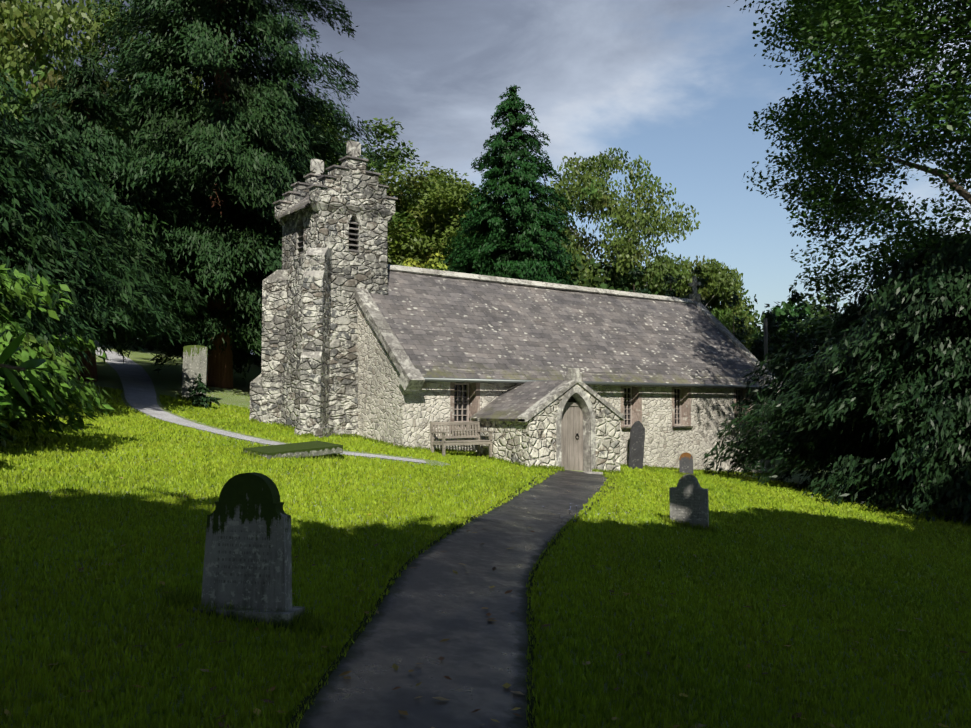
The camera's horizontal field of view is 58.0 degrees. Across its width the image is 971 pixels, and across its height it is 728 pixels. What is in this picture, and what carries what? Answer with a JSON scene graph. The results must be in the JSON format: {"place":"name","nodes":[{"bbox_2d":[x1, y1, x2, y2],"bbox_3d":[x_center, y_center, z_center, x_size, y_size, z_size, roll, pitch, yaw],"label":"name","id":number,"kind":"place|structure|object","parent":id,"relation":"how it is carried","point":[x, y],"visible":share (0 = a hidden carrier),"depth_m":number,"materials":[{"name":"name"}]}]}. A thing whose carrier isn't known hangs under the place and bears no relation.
{"place":"outdoors","nodes":[
{"label":"outdoors","id":0,"kind":"place"},
{"bbox_2d":[94,340,425,462],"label":"footpath","id":1,"kind":"structure","parent":0,"point":[139,388],"depth_m":27.98,"materials":[{"name":"grey asphalt"}]},
{"bbox_2d":[246,235,405,366],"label":"tree","id":2,"kind":"object","parent":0,"point":[255,361],"depth_m":56.21,"materials":[{"name":"green plant"}]},
{"bbox_2d":[296,470,613,727],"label":"asphalt path","id":3,"kind":"structure","parent":0,"point":[430,602],"depth_m":6.85,"materials":[{"name":"grey asphalt"}]},
{"bbox_2d":[0,340,970,727],"bbox_3d":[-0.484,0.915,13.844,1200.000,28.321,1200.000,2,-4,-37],"label":"ground","id":4,"kind":"structure","parent":0,"point":[166,380],"depth_m":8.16,"materials":[{"name":"green plant"}]},
{"bbox_2d":[0,329,66,406],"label":"leaves","id":5,"kind":"object","parent":4,"relation":"on","point":[11,348],"visible":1,"depth_m":2.35,"materials":[{"name":"green plant"}]},
{"bbox_2d":[0,264,114,448],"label":"shrub","id":6,"kind":"object","parent":4,"relation":"on","point":[15,407],"visible":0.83,"depth_m":14.57,"materials":[{"name":"green plant"}]},
{"bbox_2d":[0,72,120,377],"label":"conifer tree","id":7,"kind":"object","parent":4,"relation":"on","point":[51,231],"visible":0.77,"depth_m":20.70,"materials":[{"name":"green plant"}]},
{"bbox_2d":[67,107,97,381],"bbox_3d":[-14.256,-4.442,31.174,1.039,10.580,1.039,-2,-3,30],"label":"conifer trunk","id":8,"kind":"object","parent":4,"relation":"on","point":[92,373],"visible":0.08,"depth_m":30.69,"materials":[{"name":"brown plant"}]},
{"bbox_2d":[0,97,183,362],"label":"conifer tree","id":9,"kind":"object","parent":4,"relation":"on","point":[121,306],"visible":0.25,"depth_m":24.86,"materials":[{"name":"green plant"}]},
{"bbox_2d":[0,0,208,142],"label":"tree","id":10,"kind":"object","parent":4,"relation":"on","point":[34,24],"depth_m":41.29,"materials":[{"name":"green plant"}]},
{"bbox_2d":[35,52,207,348],"bbox_3d":[-14.020,-5.807,30.966,9.552,10.594,9.083,2,-4,-37],"label":"conifer tree","id":11,"kind":"object","parent":4,"relation":"on","point":[101,144],"visible":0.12,"depth_m":31.14,"materials":[{"name":"green plant"}]},
{"bbox_2d":[181,345,207,398],"bbox_3d":[-9.947,0.338,29.963,0.800,1.970,0.120,1,-5,-5],"label":"tall headstone","id":12,"kind":"object","parent":4,"relation":"on","point":[195,360],"visible":0.75,"depth_m":29.93,"materials":[{"name":"grey stone"}]},
{"bbox_2d":[186,373,220,408],"bbox_3d":[-9.127,0.996,28.205,1.065,1.428,0.980,2,-4,-37],"label":"sapling","id":13,"kind":"object","parent":4,"relation":"on","point":[202,399],"depth_m":28.04,"materials":[{"name":"green plant"}]},
{"bbox_2d":[204,0,232,388],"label":"conifer trunk","id":14,"kind":"object","parent":4,"relation":"on","point":[220,370],"visible":0.15,"depth_m":36.25,"materials":[{"name":"brown plant"}]},
{"bbox_2d":[81,0,387,378],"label":"conifer tree","id":15,"kind":"object","parent":4,"relation":"on","point":[243,138],"visible":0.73,"depth_m":34.36,"materials":[{"name":"green plant"}]},
{"bbox_2d":[187,472,304,627],"bbox_3d":[-1.820,1.400,6.720,0.820,1.125,0.300,-1,-5,12],"label":"headstone","id":16,"kind":"object","parent":4,"relation":"on","point":[248,559],"visible":0.94,"depth_m":6.65,"materials":[{"name":"grey stone"}]},
{"bbox_2d":[230,29,330,372],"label":"tree","id":17,"kind":"object","parent":4,"relation":"on","point":[242,363],"depth_m":40.16,"materials":[{"name":"green plant"}]},
{"bbox_2d":[243,441,342,459],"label":"ledger slab","id":18,"kind":"structure","parent":4,"relation":"on","point":[312,448],"depth_m":17.97,"materials":[{"name":"stone"}]},
{"bbox_2d":[250,140,397,437],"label":"tower","id":19,"kind":"structure","parent":4,"relation":"on","point":[335,220],"depth_m":24.68,"materials":[{"name":"stone"}]},
{"bbox_2d":[38,491,659,568],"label":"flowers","id":20,"kind":"object","parent":4,"relation":"on","point":[543,506],"visible":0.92,"depth_m":14.49,"materials":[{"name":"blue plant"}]},
{"bbox_2d":[403,258,424,267],"bbox_3d":[-3.167,-1.109,38.671,4.462,7.141,3.749,2,-4,-37],"label":"gold conifer crown","id":21,"kind":"object","parent":4,"relation":"on","point":[410,262],"visible":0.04,"depth_m":38.44},
{"bbox_2d":[286,471,547,727],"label":"path edging","id":22,"kind":"object","parent":4,"relation":"on","point":[334,663],"visible":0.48,"depth_m":6.26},
{"bbox_2d":[423,250,446,270],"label":"gold conifer crown","id":23,"kind":"object","parent":4,"relation":"on","point":[434,264],"visible":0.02,"depth_m":40.09},
{"bbox_2d":[372,158,530,270],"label":"tree","id":24,"kind":"object","parent":4,"relation":"on","point":[433,202],"visible":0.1,"depth_m":50.52,"materials":[{"name":"green plant"}]},
{"bbox_2d":[430,421,492,456],"bbox_3d":[-0.620,1.971,22.838,1.580,0.920,0.650,2,-4,-37],"label":"bench","id":25,"kind":"object","parent":4,"relation":"on","point":[478,442],"visible":1,"depth_m":22.91,"materials":[{"name":"grey wood"}]},
{"bbox_2d":[396,205,528,258],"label":"tree","id":26,"kind":"object","parent":4,"relation":"on","point":[426,227],"depth_m":56.69,"materials":[{"name":"green plant"}]},
{"bbox_2d":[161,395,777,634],"bbox_3d":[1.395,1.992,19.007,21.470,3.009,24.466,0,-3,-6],"label":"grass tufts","id":27,"kind":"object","parent":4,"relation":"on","point":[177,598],"visible":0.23,"depth_m":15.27,"materials":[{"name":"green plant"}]},
{"bbox_2d":[0,477,967,727],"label":"fallen leaves","id":28,"kind":"object","parent":4,"relation":"on","point":[441,658],"visible":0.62,"depth_m":5.99,"materials":[{"name":"brown plant"}]},
{"bbox_2d":[439,85,580,285],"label":"conifer tree","id":29,"kind":"object","parent":4,"relation":"on","point":[536,243],"depth_m":43.97,"materials":[{"name":"green plant"}]},
{"bbox_2d":[469,368,624,471],"bbox_3d":[1.688,2.032,23.956,3.510,3.760,2.460,2,-4,-37],"label":"porch","id":30,"kind":"object","parent":4,"relation":"on","point":[531,423],"visible":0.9,"depth_m":23.24,"materials":[{"name":"stone"}]},
{"bbox_2d":[357,302,774,472],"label":"nave walls","id":31,"kind":"structure","parent":4,"relation":"on","point":[390,409],"depth_m":24.70,"materials":[{"name":"beige stone"}]},
{"bbox_2d":[354,264,781,395],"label":"church roof","id":32,"kind":"structure","parent":31,"relation":"on","point":[424,322],"depth_m":27.81,"materials":[{"name":"grey stone"}]},
{"bbox_2d":[454,385,739,426],"bbox_3d":[4.129,1.341,27.749,12.760,1.260,0.001,2,-4,-37],"label":"window","id":33,"kind":"structure","parent":31,"relation":"in","point":[460,400],"depth_m":24.20,"materials":[{"name":"black glass"}]},
{"bbox_2d":[454,383,741,428],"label":"window frames","id":34,"kind":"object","parent":31,"relation":"in","point":[626,403],"visible":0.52,"depth_m":28.03,"materials":[{"name":"brown wood"}]},
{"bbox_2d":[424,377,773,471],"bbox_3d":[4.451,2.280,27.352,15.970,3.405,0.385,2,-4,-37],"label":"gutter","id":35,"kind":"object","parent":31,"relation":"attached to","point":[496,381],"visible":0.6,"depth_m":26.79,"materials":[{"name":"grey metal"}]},
{"bbox_2d":[451,425,748,432],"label":"window sills","id":36,"kind":"structure","parent":31,"relation":"attached to","point":[630,427],"depth_m":28.90,"materials":[{"name":"grey stone"}]},
{"bbox_2d":[689,276,700,301],"bbox_3d":[8.459,-3.018,35.400,0.320,1.050,0.540,2,-4,-37],"label":"gable cross","id":37,"kind":"object","parent":31,"relation":"on","point":[695,296],"visible":0.93,"depth_m":35.33,"materials":[{"name":"stone"}]},
{"bbox_2d":[527,474,614,727],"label":"path edging","id":38,"kind":"object","parent":4,"relation":"on","point":[529,683],"visible":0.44,"depth_m":6.84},
{"bbox_2d":[565,200,647,286],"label":"branches","id":39,"kind":"object","parent":4,"relation":"on","point":[615,257],"visible":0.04,"depth_m":54.96,"materials":[{"name":"brown plant"}]},
{"bbox_2d":[530,147,700,297],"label":"tree","id":40,"kind":"object","parent":4,"relation":"on","point":[598,198],"visible":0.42,"depth_m":52.62,"materials":[{"name":"green plant"}]},
{"bbox_2d":[628,421,644,468],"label":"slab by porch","id":41,"kind":"structure","parent":4,"relation":"on","point":[636,443],"depth_m":27.21,"materials":[{"name":"stone"}]},
{"bbox_2d":[628,267,650,293],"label":"tree","id":42,"kind":"object","parent":4,"relation":"on","point":[633,272],"visible":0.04,"depth_m":45.34,"materials":[{"name":"green plant"}]},
{"bbox_2d":[662,273,682,297],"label":"tree","id":43,"kind":"object","parent":4,"relation":"on","point":[672,293],"depth_m":45.81,"materials":[{"name":"green plant"}]},
{"bbox_2d":[679,452,692,473],"bbox_3d":[6.270,3.150,27.353,0.420,0.770,0.070,-1,-1,15],"label":"slate headstone","id":44,"kind":"object","parent":4,"relation":"on","point":[686,462],"visible":0.85,"depth_m":27.32,"materials":[{"name":"grey stone"}]},
{"bbox_2d":[669,474,708,528],"bbox_3d":[3.576,2.423,15.399,0.660,0.965,0.100,-1,0,26],"label":"headstone","id":45,"kind":"object","parent":4,"relation":"on","point":[688,495],"visible":0.9,"depth_m":15.34,"materials":[{"name":"grey stone"}]},
{"bbox_2d":[624,255,758,351],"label":"tree","id":46,"kind":"object","parent":4,"relation":"on","point":[723,286],"visible":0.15,"depth_m":53.50,"materials":[{"name":"green plant"}]},
{"bbox_2d":[683,266,707,305],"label":"tree","id":47,"kind":"object","parent":4,"relation":"on","point":[701,280],"depth_m":45.65,"materials":[{"name":"green plant"}]},
{"bbox_2d":[727,293,746,344],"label":"tree","id":48,"kind":"object","parent":4,"relation":"on","point":[735,299],"depth_m":46.03,"materials":[{"name":"green plant"}]},
{"bbox_2d":[764,318,767,368],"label":"telegraph pole","id":49,"kind":"object","parent":4,"relation":"on","point":[765,337],"visible":0.35,"depth_m":42.64,"materials":[{"name":"brown wood"}]},
{"bbox_2d":[748,304,787,431],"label":"tree","id":50,"kind":"object","parent":4,"relation":"on","point":[757,350],"depth_m":46.31,"materials":[{"name":"green plant"}]},
{"bbox_2d":[779,290,812,457],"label":"tree","id":51,"kind":"object","parent":4,"relation":"on","point":[794,298],"depth_m":46.15,"materials":[{"name":"green plant"}]},
{"bbox_2d":[816,287,841,439],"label":"tree","id":52,"kind":"object","parent":4,"relation":"on","point":[832,309],"visible":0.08,"depth_m":46.79,"materials":[{"name":"green plant"}]},
{"bbox_2d":[702,229,970,523],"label":"yew","id":53,"kind":"object","parent":4,"relation":"on","point":[890,367],"visible":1,"depth_m":24.10,"materials":[{"name":"green plant"}]},
{"bbox_2d":[746,311,929,466],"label":"tree","id":54,"kind":"object","parent":4,"relation":"on","point":[809,328],"depth_m":47.54,"materials":[{"name":"green plant"}]},
{"bbox_2d":[727,0,970,339],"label":"tree","id":55,"kind":"object","parent":4,"relation":"on","point":[835,20],"depth_m":28.18,"materials":[{"name":"green plant"}]},
{"bbox_2d":[13,0,970,354],"label":"sky","id":56,"kind":"structure","parent":0,"point":[676,85],"materials":[{"name":"blue"}]},
{"bbox_2d":[471,251,688,297],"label":"tree","id":57,"kind":"object","parent":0,"point":[608,270],"visible":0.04,"depth_m":52.68,"materials":[{"name":"green plant"}]},
{"bbox_2d":[583,471,602,474],"bbox_3d":[2.389,2.944,22.954,1.260,0.204,0.670,2,-4,-37],"label":"doorstep","id":58,"kind":"object","parent":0,"point":[590,472],"visible":0.07,"depth_m":22.95,"materials":[{"name":"grey stone"}]},
{"bbox_2d":[724,289,763,342],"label":"tree","id":59,"kind":"object","parent":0,"point":[749,314],"depth_m":79.95,"materials":[{"name":"green plant"}]},
{"bbox_2d":[753,297,817,450],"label":"tree","id":60,"kind":"object","parent":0,"point":[786,310],"visible":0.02,"depth_m":61.37,"materials":[{"name":"green plant"}]},
{"bbox_2d":[754,292,848,334],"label":"tree","id":61,"kind":"object","parent":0,"point":[817,310],"visible":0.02,"depth_m":81.34,"materials":[{"name":"green plant"}]},
{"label":"oak trunk","id":62,"kind":"object","parent":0,"visible":0},
{"bbox_2d":[194,106,458,236],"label":"tree","id":63,"kind":"object","parent":62,"relation":"attached to","point":[396,154],"visible":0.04,"depth_m":56.17,"materials":[{"name":"green plant"}]}
]}

